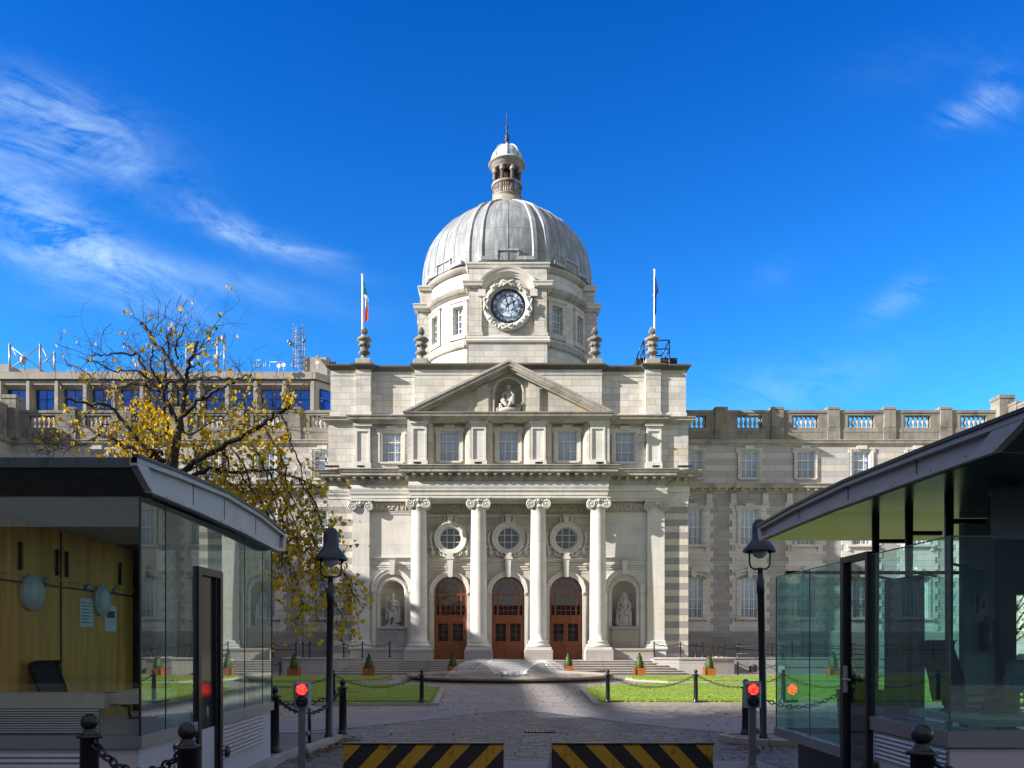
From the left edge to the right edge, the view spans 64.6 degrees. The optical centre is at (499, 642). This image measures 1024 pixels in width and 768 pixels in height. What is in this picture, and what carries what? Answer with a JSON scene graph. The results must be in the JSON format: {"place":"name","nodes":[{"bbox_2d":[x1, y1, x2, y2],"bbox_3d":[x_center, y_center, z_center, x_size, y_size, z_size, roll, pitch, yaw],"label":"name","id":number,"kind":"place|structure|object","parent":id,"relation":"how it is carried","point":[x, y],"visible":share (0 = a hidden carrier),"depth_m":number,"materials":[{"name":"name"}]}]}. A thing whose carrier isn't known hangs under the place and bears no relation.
{"place":"outdoors","nodes":[
{"label":"outdoors","id":0,"kind":"place"},
{"bbox_2d":[174,676,389,680],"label":"lawn","id":1,"kind":"structure","parent":0,"point":[287,678],"depth_m":43.94,"materials":[{"name":"green plant"}]},
{"bbox_2d":[270,734,324,756],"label":"pavement","id":2,"kind":"structure","parent":0,"point":[288,741],"depth_m":16.54,"materials":[{"name":"concrete"}]},
{"bbox_2d":[268,686,280,752],"bbox_3d":[-4.101,1.390,14.750,0.230,1.200,0.229,0,0,0],"label":"bollard","id":3,"kind":"object","parent":2,"relation":"on","point":[274,734],"visible":0.84,"depth_m":14.68,"materials":[{"name":"metal"}]},
{"bbox_2d":[279,689,342,715],"bbox_3d":[-3.753,1.201,16.150,0.101,0.502,2.932,0,0,14],"label":"chain","id":4,"kind":"object","parent":3,"relation":"hanging from","point":[290,709],"visible":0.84,"depth_m":16.18,"materials":[{"name":"black paint"}]},
{"bbox_2d":[314,527,347,737],"bbox_3d":[-3.544,-0.214,17.000,0.710,4.409,0.710,0,0,0],"label":"street lamp","id":5,"kind":"object","parent":2,"relation":"on","point":[330,553],"visible":1,"depth_m":16.93,"materials":[{"name":"metal"}]},
{"bbox_2d":[169,683,435,701],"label":"lawn","id":6,"kind":"structure","parent":0,"point":[377,691],"depth_m":32.27,"materials":[{"name":"green plant"}]},
{"bbox_2d":[170,675,1021,701],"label":"grass","id":7,"kind":"structure","parent":6,"relation":"on","point":[586,688],"depth_m":30.54,"materials":[{"name":"plant"}]},
{"bbox_2d":[0,0,1023,427],"label":"sky","id":8,"kind":"structure","parent":0,"point":[824,199],"materials":[{"name":"blue"}]},
{"bbox_2d":[410,705,625,708],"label":"curb","id":9,"kind":"structure","parent":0,"point":[461,706],"depth_m":26.53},
{"bbox_2d":[274,711,797,767],"bbox_3d":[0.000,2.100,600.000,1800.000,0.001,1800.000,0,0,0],"label":"ground","id":10,"kind":"structure","parent":0,"point":[512,725],"depth_m":18.30,"materials":[{"name":"stone"}]},
{"bbox_2d":[76,714,102,767],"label":"bollard","id":11,"kind":"object","parent":10,"relation":"on","point":[89,757],"visible":1,"depth_m":8.23,"materials":[{"name":"metal"}]},
{"bbox_2d":[90,738,176,767],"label":"chain","id":12,"kind":"object","parent":11,"relation":"hanging from","point":[168,763],"visible":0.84,"depth_m":8.06,"materials":[{"name":"black paint"}]},
{"bbox_2d":[0,454,286,767],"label":"guard booth","id":13,"kind":"object","parent":10,"relation":"on","point":[71,528],"visible":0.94,"depth_m":10.89,"materials":[{"name":"metal"}]},
{"bbox_2d":[20,574,44,610],"bbox_3d":[-6.237,-0.671,10.873,0.125,0.500,0.500,0,0,0],"label":"bulkhead light","id":14,"kind":"object","parent":13,"relation":"attached to","point":[32,592],"visible":1,"depth_m":10.76,"materials":[{"name":"glass"}]},
{"bbox_2d":[29,660,67,691],"bbox_3d":[-5.870,0.895,10.920,0.742,1.310,0.618,0,0,13],"label":"office chair","id":15,"kind":"object","parent":13,"relation":"on","point":[46,675],"visible":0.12,"depth_m":10.96,"materials":[{"name":"black fabric"}]},
{"bbox_2d":[79,598,92,626],"bbox_3d":[-6.294,-0.455,12.332,0.008,0.430,0.400,0,0,0],"label":"paper notice","id":16,"kind":"object","parent":13,"relation":"attached to","point":[85,612],"visible":1,"depth_m":12.30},
{"bbox_2d":[92,585,111,615],"bbox_3d":[-6.237,-0.663,12.760,0.125,0.500,0.500,0,0,0],"label":"bulkhead light","id":17,"kind":"object","parent":13,"relation":"attached to","point":[101,598],"visible":1,"depth_m":12.64,"materials":[{"name":"glass"}]},
{"bbox_2d":[104,606,116,631],"bbox_3d":[-6.294,-0.385,13.094,0.008,0.412,0.400,0,0,0],"label":"paper notice","id":18,"kind":"object","parent":13,"relation":"attached to","point":[110,620],"visible":0.82,"depth_m":13.12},
{"bbox_2d":[121,666,175,718],"bbox_3d":[-5.515,1.025,12.682,0.618,1.310,0.742,0,0,23],"label":"office chair","id":19,"kind":"object","parent":13,"relation":"on","point":[156,678],"visible":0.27,"depth_m":12.86,"materials":[{"name":"black fabric"}]},
{"bbox_2d":[190,566,222,767],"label":"door","id":20,"kind":"structure","parent":13,"relation":"in","point":[206,584],"depth_m":11.04,"materials":[{"name":"grey metal"}]},
{"bbox_2d":[0,357,331,427],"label":"office block","id":21,"kind":"structure","parent":10,"relation":"on","point":[24,384],"depth_m":75.24,"materials":[{"name":"concrete"}]},
{"bbox_2d":[9,344,55,371],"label":"aerial rack","id":22,"kind":"object","parent":21,"relation":"on","point":[23,360],"visible":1,"depth_m":76.95,"materials":[{"name":"grey metal"}]},
{"bbox_2d":[36,390,53,409],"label":"window","id":23,"kind":"structure","parent":21,"relation":"in","point":[49,399],"depth_m":75.71,"materials":[{"name":"glass"}]},
{"bbox_2d":[64,390,82,409],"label":"window","id":24,"kind":"structure","parent":21,"relation":"in","point":[76,393],"depth_m":75.71,"materials":[{"name":"glass"}]},
{"bbox_2d":[205,390,224,409],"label":"window","id":25,"kind":"structure","parent":21,"relation":"in","point":[208,403],"depth_m":75.71,"materials":[{"name":"glass"}]},
{"bbox_2d":[262,390,281,409],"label":"window","id":26,"kind":"structure","parent":21,"relation":"in","point":[268,393],"depth_m":75.71,"materials":[{"name":"glass"}]},
{"bbox_2d":[287,321,305,371],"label":"lattice mast","id":27,"kind":"object","parent":21,"relation":"on","point":[290,343],"visible":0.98,"depth_m":76.98,"materials":[{"name":"metal"}]},
{"bbox_2d":[290,390,309,409],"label":"window","id":28,"kind":"structure","parent":21,"relation":"in","point":[304,397],"depth_m":75.71,"materials":[{"name":"glass"}]},
{"bbox_2d":[320,389,330,409],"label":"window","id":29,"kind":"structure","parent":21,"relation":"in","point":[325,396],"depth_m":75.84,"materials":[{"name":"blue glass"}]},
{"bbox_2d":[173,722,201,767],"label":"bollard","id":30,"kind":"object","parent":10,"relation":"on","point":[187,747],"visible":1,"depth_m":7.38,"materials":[{"name":"metal"}]},
{"bbox_2d":[249,733,342,767],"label":"kerb","id":31,"kind":"structure","parent":10,"relation":"on","point":[275,760],"depth_m":14.67,"materials":[{"name":"stone"}]},
{"bbox_2d":[337,679,347,734],"bbox_3d":[-3.405,1.390,17.550,0.230,1.200,0.230,0,0,0],"label":"bollard","id":32,"kind":"object","parent":31,"relation":"on","point":[342,715],"visible":0.99,"depth_m":17.48,"materials":[{"name":"metal"}]},
{"bbox_2d":[293,681,311,767],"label":"traffic signal","id":33,"kind":"object","parent":10,"relation":"on","point":[301,696],"visible":1,"depth_m":13.15,"materials":[{"name":"grey metal"}]},
{"bbox_2d":[282,656,365,673],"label":"terrace wall","id":34,"kind":"structure","parent":10,"relation":"on","point":[311,665],"depth_m":53.69,"materials":[{"name":"grey stone"}]},
{"bbox_2d":[342,742,503,767],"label":"road blocker","id":35,"kind":"object","parent":10,"relation":"on","point":[423,754],"visible":1,"depth_m":12.00,"materials":[{"name":"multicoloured metal"}]},
{"bbox_2d":[0,117,1023,659],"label":"government building","id":36,"kind":"structure","parent":10,"relation":"on","point":[508,547],"depth_m":57.99,"materials":[{"name":"stone"}]},
{"bbox_2d":[157,578,162,617],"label":"window","id":37,"kind":"structure","parent":36,"relation":"in","point":[159,581],"depth_m":61.20,"materials":[{"name":"glass"}]},
{"bbox_2d":[258,578,274,617],"bbox_3d":[-17.592,-3.375,61.155,1.360,3.050,0.189,0,0,0],"label":"window","id":38,"kind":"structure","parent":36,"relation":"in","point":[268,607],"depth_m":61.20,"materials":[{"name":"glass"}]},
{"bbox_2d":[314,451,327,477],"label":"window","id":39,"kind":"structure","parent":36,"relation":"in","point":[316,453],"depth_m":61.22,"materials":[{"name":"glass"}]},
{"bbox_2d":[356,327,371,362],"bbox_3d":[-9.664,-21.093,57.750,1.124,2.785,1.124,0,0,0],"label":"stone urn","id":40,"kind":"object","parent":36,"relation":"on","point":[364,340],"visible":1,"depth_m":57.46,"materials":[{"name":"stone"}]},
{"bbox_2d":[382,433,400,461],"bbox_3d":[-7.614,-13.730,57.145,1.380,2.100,0.189,0,0,0],"label":"window","id":41,"kind":"structure","parent":36,"relation":"in","point":[386,437],"depth_m":57.19,"materials":[{"name":"glass"}]},
{"bbox_2d":[385,593,400,625],"bbox_3d":[-7.534,-2.324,57.063,1.109,2.348,0.696,0,0,0],"label":"statue","id":42,"kind":"object","parent":36,"relation":"on","point":[393,610],"visible":0.98,"depth_m":56.90,"materials":[{"name":"stone"}]},
{"bbox_2d":[413,327,428,362],"bbox_3d":[-5.614,-21.093,57.800,1.124,2.785,1.124,0,0,0],"label":"stone urn","id":43,"kind":"object","parent":36,"relation":"on","point":[421,340],"visible":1,"depth_m":57.51,"materials":[{"name":"stone"}]},
{"bbox_2d":[440,432,458,460],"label":"window","id":44,"kind":"structure","parent":36,"relation":"in","point":[444,436],"depth_m":56.97,"materials":[{"name":"glass"}]},
{"bbox_2d":[434,577,466,658],"bbox_3d":[-3.534,-1.760,58.010,2.340,5.920,0.240,0,0,0],"label":"door","id":45,"kind":"structure","parent":36,"relation":"in","point":[450,597],"depth_m":58.00,"materials":[{"name":"brown wood"}]},
{"bbox_2d":[439,527,461,548],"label":"oculus window","id":46,"kind":"structure","parent":36,"relation":"in","point":[450,538],"depth_m":57.99,"materials":[{"name":"glass"}]},
{"bbox_2d":[455,307,462,334],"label":"window","id":47,"kind":"structure","parent":36,"relation":"in","point":[459,314],"depth_m":62.26,"materials":[{"name":"glass"}]},
{"bbox_2d":[498,432,517,460],"bbox_3d":[0.586,-13.750,56.915,1.380,2.100,0.190,0,0,0],"label":"window","id":48,"kind":"structure","parent":36,"relation":"in","point":[503,454],"depth_m":56.97,"materials":[{"name":"glass"}]},
{"bbox_2d":[497,527,518,548],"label":"oculus window","id":49,"kind":"structure","parent":36,"relation":"in","point":[507,538],"depth_m":57.99,"materials":[{"name":"glass"}]},
{"bbox_2d":[496,385,520,410],"bbox_3d":[0.611,-16.869,56.192,1.750,2.075,1.115,0,0,0],"label":"statue","id":50,"kind":"object","parent":36,"relation":"on","point":[508,401],"visible":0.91,"depth_m":56.00,"materials":[{"name":"stone"}]},
{"bbox_2d":[492,577,524,658],"bbox_3d":[0.586,-1.760,58.010,2.340,5.920,0.240,0,0,0],"label":"door","id":51,"kind":"structure","parent":36,"relation":"in","point":[508,597],"depth_m":58.00,"materials":[{"name":"brown wood"}]},
{"bbox_2d":[552,307,559,334],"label":"window","id":52,"kind":"structure","parent":36,"relation":"in","point":[555,312],"depth_m":62.21,"materials":[{"name":"glass"}]},
{"bbox_2d":[550,577,581,658],"bbox_3d":[4.706,-1.760,58.010,2.340,5.920,0.240,0,0,0],"label":"door","id":53,"kind":"structure","parent":36,"relation":"in","point":[565,592],"depth_m":58.02,"materials":[{"name":"brown wood"}]},
{"bbox_2d":[555,527,576,548],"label":"oculus window","id":54,"kind":"structure","parent":36,"relation":"in","point":[565,538],"depth_m":57.99,"materials":[{"name":"glass"}]},
{"bbox_2d":[557,432,576,460],"bbox_3d":[4.706,-13.750,56.915,1.380,2.100,0.190,0,0,0],"label":"window","id":55,"kind":"structure","parent":36,"relation":"in","point":[571,437],"depth_m":56.97,"materials":[{"name":"glass"}]},
{"bbox_2d":[587,327,602,362],"bbox_3d":[6.766,-21.093,57.800,1.124,2.785,1.124,0,0,0],"label":"stone urn","id":56,"kind":"object","parent":36,"relation":"on","point":[594,340],"visible":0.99,"depth_m":57.50,"materials":[{"name":"stone"}]},
{"bbox_2d":[615,592,631,625],"bbox_3d":[8.712,-2.339,57.105,1.178,2.377,0.769,0,0,0],"label":"statue","id":57,"kind":"object","parent":36,"relation":"on","point":[623,613],"visible":0.99,"depth_m":56.88,"materials":[{"name":"stone"}]},
{"bbox_2d":[615,433,633,461],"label":"window","id":58,"kind":"structure","parent":36,"relation":"in","point":[623,438],"depth_m":57.19,"materials":[{"name":"glass"}]},
{"bbox_2d":[644,327,660,362],"bbox_3d":[10.836,-21.093,57.750,1.124,2.785,1.124,0,0,0],"label":"stone urn","id":59,"kind":"object","parent":36,"relation":"on","point":[651,340],"visible":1,"depth_m":57.46,"materials":[{"name":"stone"}]},
{"bbox_2d":[633,340,677,364],"bbox_3d":[11.579,-20.591,61.178,3.065,3.383,3.244,0,0,0],"label":"metal frame","id":60,"kind":"object","parent":36,"relation":"on","point":[640,361],"visible":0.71,"depth_m":59.58,"materials":[{"name":"metal"}]},
{"bbox_2d":[688,451,701,477],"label":"window","id":61,"kind":"structure","parent":36,"relation":"in","point":[697,460],"depth_m":61.22,"materials":[{"name":"glass"}]},
{"bbox_2d":[688,509,701,544],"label":"window","id":62,"kind":"structure","parent":36,"relation":"in","point":[696,513],"depth_m":61.19,"materials":[{"name":"glass"}]},
{"bbox_2d":[688,578,701,617],"bbox_3d":[14.536,-3.375,61.155,1.360,3.050,0.190,0,0,0],"label":"window","id":63,"kind":"structure","parent":36,"relation":"in","point":[697,583],"depth_m":61.19,"materials":[{"name":"glass"}]},
{"bbox_2d":[740,509,757,544],"bbox_3d":[18.764,-8.700,61.155,1.360,2.700,0.189,0,0,0],"label":"window","id":64,"kind":"structure","parent":36,"relation":"in","point":[749,516],"depth_m":61.20,"materials":[{"name":"glass"}]},
{"bbox_2d":[740,578,757,617],"bbox_3d":[18.764,-3.375,61.155,1.360,3.050,0.189,0,0,0],"label":"window","id":65,"kind":"structure","parent":36,"relation":"in","point":[749,586],"depth_m":61.20,"materials":[{"name":"glass"}]},
{"bbox_2d":[741,451,757,477],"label":"window","id":66,"kind":"structure","parent":36,"relation":"in","point":[754,454],"depth_m":61.20,"materials":[{"name":"glass"}]},
{"bbox_2d":[797,451,813,477],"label":"window","id":67,"kind":"structure","parent":36,"relation":"in","point":[806,457],"depth_m":61.20,"materials":[{"name":"glass"}]},
{"bbox_2d":[797,578,813,617],"bbox_3d":[22.992,-3.375,61.155,1.360,3.050,0.190,0,0,0],"label":"window","id":68,"kind":"structure","parent":36,"relation":"in","point":[802,583],"depth_m":61.22,"materials":[{"name":"glass"}]},
{"bbox_2d":[853,451,869,473],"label":"window","id":69,"kind":"structure","parent":36,"relation":"in","point":[864,463],"depth_m":61.22,"materials":[{"name":"glass"}]},
{"bbox_2d":[235,676,927,762],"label":"fallen leaves","id":70,"kind":"object","parent":10,"relation":"on","point":[322,750],"visible":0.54,"depth_m":17.21,"materials":[{"name":"brown plant"}]},
{"bbox_2d":[547,742,713,767],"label":"road blocker","id":71,"kind":"object","parent":10,"relation":"on","point":[631,754],"visible":1,"depth_m":12.00,"materials":[{"name":"multicoloured metal"}]},
{"bbox_2d":[650,656,735,673],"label":"terrace wall","id":72,"kind":"structure","parent":10,"relation":"on","point":[722,665],"depth_m":53.74,"materials":[{"name":"white stone"}]},
{"bbox_2d":[718,732,797,746],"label":"kerb","id":73,"kind":"structure","parent":10,"relation":"on","point":[725,737],"depth_m":16.52,"materials":[{"name":"stone"}]},
{"bbox_2d":[756,407,1023,767],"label":"guard booth","id":74,"kind":"object","parent":10,"relation":"on","point":[965,488],"visible":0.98,"depth_m":10.25,"materials":[{"name":"metal"}]},
{"bbox_2d":[840,551,875,767],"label":"door","id":75,"kind":"structure","parent":74,"relation":"in","point":[857,571],"depth_m":10.31,"materials":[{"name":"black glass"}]},
{"bbox_2d":[919,640,994,729],"bbox_3d":[5.372,0.625,9.485,0.618,1.310,0.742,0,0,-17],"label":"office chair","id":76,"kind":"object","parent":74,"relation":"on","point":[932,652],"visible":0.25,"depth_m":9.66,"materials":[{"name":"black fabric"}]},
{"bbox_2d":[953,688,1003,712],"bbox_3d":[5.500,0.665,9.350,0.440,0.270,0.300,0,0,0],"label":"file tray","id":77,"kind":"object","parent":74,"relation":"on","point":[993,703],"visible":0.76,"depth_m":9.27,"materials":[{"name":"plastic"}]},
{"bbox_2d":[973,593,987,616],"bbox_3d":[6.520,-0.510,10.983,0.200,0.320,0.014,0,0,0],"label":"extinguisher sign","id":78,"kind":"object","parent":74,"relation":"attached to","point":[980,604],"visible":0.98,"depth_m":10.98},
{"bbox_2d":[979,616,994,651],"bbox_3d":[6.518,-0.116,10.839,0.192,0.472,0.150,0,0,31],"label":"fire extinguisher","id":79,"kind":"object","parent":74,"relation":"attached to","point":[985,634],"visible":1,"depth_m":10.80,"materials":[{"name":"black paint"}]},
{"bbox_2d":[1002,669,1023,710],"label":"desk fan","id":80,"kind":"object","parent":74,"relation":"on","point":[1014,681],"visible":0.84,"depth_m":9.50,"materials":[{"name":"grey metal"}]},
{"bbox_2d":[1004,689,1023,714],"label":"file tray","id":81,"kind":"object","parent":74,"relation":"on","point":[1012,703],"visible":1,"depth_m":9.06,"materials":[{"name":"plastic"}]},
{"bbox_2d":[1005,660,1023,688],"bbox_3d":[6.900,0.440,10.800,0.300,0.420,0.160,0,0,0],"label":"office chair","id":82,"kind":"object","parent":74,"relation":"attached to","point":[1010,665],"visible":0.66,"depth_m":10.74,"materials":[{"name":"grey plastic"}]},
{"bbox_2d":[905,724,938,767],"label":"bollard","id":83,"kind":"object","parent":10,"relation":"on","point":[922,753],"visible":1,"depth_m":6.49,"materials":[{"name":"metal"}]},
{"bbox_2d":[176,672,927,704],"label":"path","id":84,"kind":"structure","parent":0,"point":[556,694],"depth_m":34.69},
{"bbox_2d":[157,657,282,671],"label":"area wall","id":85,"kind":"structure","parent":84,"relation":"on","point":[253,662],"depth_m":57.60,"materials":[{"name":"stone"}]},
{"bbox_2d":[157,642,296,656],"bbox_3d":[-19.954,0.510,57.619,11.422,1.080,0.760,0,0,3],"label":"chain fence","id":86,"kind":"object","parent":85,"relation":"on","point":[240,649],"visible":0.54,"depth_m":57.57,"materials":[{"name":"metal"}]},
{"bbox_2d":[173,677,393,682],"bbox_3d":[-32.813,2.060,44.600,53.581,0.120,6.280,0,0,0],"label":"lawn edging","id":87,"kind":"object","parent":84,"relation":"on","point":[388,679],"visible":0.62,"depth_m":41.61,"materials":[{"name":"stone"}]},
{"bbox_2d":[287,653,300,675],"bbox_3d":[-12.287,1.357,48.302,0.690,1.466,0.668,0,0,2],"label":"planter","id":88,"kind":"object","parent":84,"relation":"on","point":[294,669],"visible":1,"depth_m":48.09,"materials":[{"name":"brown wood"}]},
{"bbox_2d":[279,688,443,705],"bbox_3d":[-30.883,2.060,33.150,57.682,0.120,12.620,0,0,0],"label":"lawn edging","id":89,"kind":"object","parent":84,"relation":"on","point":[436,700],"visible":0.19,"depth_m":26.84,"materials":[{"name":"stone"}]},
{"bbox_2d":[401,670,618,684],"bbox_3d":[0.550,1.467,46.200,12.300,1.265,12.300,0,0,0],"label":"fountain","id":90,"kind":"object","parent":84,"relation":"on","point":[508,677],"visible":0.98,"depth_m":43.14,"materials":[{"name":"stone"}]},
{"bbox_2d":[335,659,688,674],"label":"entrance steps","id":91,"kind":"structure","parent":84,"relation":"on","point":[405,667],"depth_m":53.87,"materials":[{"name":"stone"}]},
{"bbox_2d":[363,648,404,659],"bbox_3d":[-7.949,0.800,56.145,2.930,0.800,1.410,0,0,0],"label":"stone bench","id":92,"kind":"object","parent":91,"relation":"on","point":[382,654],"visible":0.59,"depth_m":55.50,"materials":[{"name":"grey stone"}]},
{"bbox_2d":[612,648,652,659],"bbox_3d":[9.121,0.800,56.145,2.930,0.800,1.410,0,0,0],"label":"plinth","id":93,"kind":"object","parent":91,"relation":"on","point":[629,653],"visible":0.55,"depth_m":55.50,"materials":[{"name":"grey stone"}]},
{"bbox_2d":[633,652,645,675],"bbox_3d":[8.351,1.338,48.502,0.690,1.505,0.668,0,0,4],"label":"planter","id":94,"kind":"object","parent":84,"relation":"on","point":[639,668],"visible":0.99,"depth_m":48.24,"materials":[{"name":"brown wood"}]},
{"bbox_2d":[703,653,715,675],"bbox_3d":[12.471,1.361,48.302,0.690,1.458,0.668,0,0,4],"label":"planter","id":95,"kind":"object","parent":84,"relation":"on","point":[709,669],"visible":1,"depth_m":48.03,"materials":[{"name":"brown wood"}]},
{"bbox_2d":[625,676,928,682],"bbox_3d":[33.885,2.060,44.600,53.581,0.120,6.280,0,0,0],"label":"lawn edging","id":96,"kind":"object","parent":84,"relation":"on","point":[630,679],"visible":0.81,"depth_m":41.59,"materials":[{"name":"stone"}]},
{"bbox_2d":[580,688,1022,705],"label":"lawn edging","id":97,"kind":"object","parent":84,"relation":"on","point":[592,699],"visible":0.19,"depth_m":26.84,"materials":[{"name":"stone"}]},
{"bbox_2d":[826,652,839,675],"bbox_3d":[19.744,1.311,48.002,0.690,1.558,0.668,0,0,1],"label":"planter","id":98,"kind":"object","parent":84,"relation":"on","point":[831,670],"visible":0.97,"depth_m":47.79,"materials":[{"name":"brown wood"}]},
{"bbox_2d":[734,657,958,672],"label":"area wall","id":99,"kind":"structure","parent":84,"relation":"on","point":[798,664],"depth_m":57.60,"materials":[{"name":"stone"}]},
{"bbox_2d":[688,642,880,656],"bbox_3d":[20.626,0.510,56.350,14.970,1.080,2.862,0,0,0],"label":"railing","id":100,"kind":"object","parent":99,"relation":"on","point":[737,648],"visible":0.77,"depth_m":57.57,"materials":[{"name":"metal"}]},
{"bbox_2d":[279,706,837,732],"bbox_3d":[0.500,2.092,20.500,27.000,0.001,12.600,0,0,0],"label":"paved band","id":101,"kind":"object","parent":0,"point":[674,721],"visible":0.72,"depth_m":22.31,"materials":[{"name":"stone"}]},
{"bbox_2d":[16,281,374,701],"bbox_3d":[-7.035,-3.267,17.976,8.775,10.735,6.125,0,0,0],"label":"autumn tree","id":102,"kind":"object","parent":101,"relation":"on","point":[183,561],"visible":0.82,"depth_m":18.25,"materials":[{"name":"yellow plant"}]},
{"bbox_2d":[504,761,772,767],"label":"concrete strip","id":103,"kind":"object","parent":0,"point":[544,764],"visible":0.33,"depth_m":13.90,"materials":[{"name":"concrete"}]},
{"bbox_2d":[742,681,761,767],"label":"traffic signal","id":104,"kind":"object","parent":103,"relation":"on","point":[751,696],"visible":1,"depth_m":13.55,"materials":[{"name":"grey metal"}]},
{"bbox_2d":[279,706,1023,729],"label":"courtyard cobbles","id":105,"kind":"object","parent":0,"point":[823,715],"visible":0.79,"depth_m":24.63,"materials":[{"name":"stone"}]},
{"bbox_2d":[730,734,785,739],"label":"pavement","id":106,"kind":"structure","parent":0,"point":[772,736],"depth_m":17.25,"materials":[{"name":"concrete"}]},
{"bbox_2d":[740,679,748,734],"bbox_3d":[5.349,1.390,17.620,0.230,1.200,0.230,0,0,0],"label":"bollard","id":107,"kind":"object","parent":106,"relation":"on","point":[744,730],"visible":0.4,"depth_m":17.55,"materials":[{"name":"metal"}]},
{"bbox_2d":[742,519,777,738],"bbox_3d":[5.420,-0.294,16.900,0.710,4.569,0.710,0,0,0],"label":"street lamp","id":108,"kind":"object","parent":106,"relation":"on","point":[755,548],"visible":0.88,"depth_m":16.83,"materials":[{"name":"metal"}]},
{"bbox_2d":[630,676,928,680],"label":"lawn","id":109,"kind":"structure","parent":0,"point":[768,678],"depth_m":43.94,"materials":[{"name":"green plant"}]},
{"bbox_2d":[588,683,1022,701],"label":"lawn","id":110,"kind":"structure","parent":0,"point":[702,693],"depth_m":32.27,"materials":[{"name":"green plant"}]},
{"bbox_2d":[825,666,883,741],"bbox_3d":[5.346,0.913,12.053,1.158,1.134,1.133,0,0,0],"label":"potted plant","id":111,"kind":"object","parent":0,"point":[880,702],"visible":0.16,"depth_m":11.85,"materials":[{"name":"green plant"}]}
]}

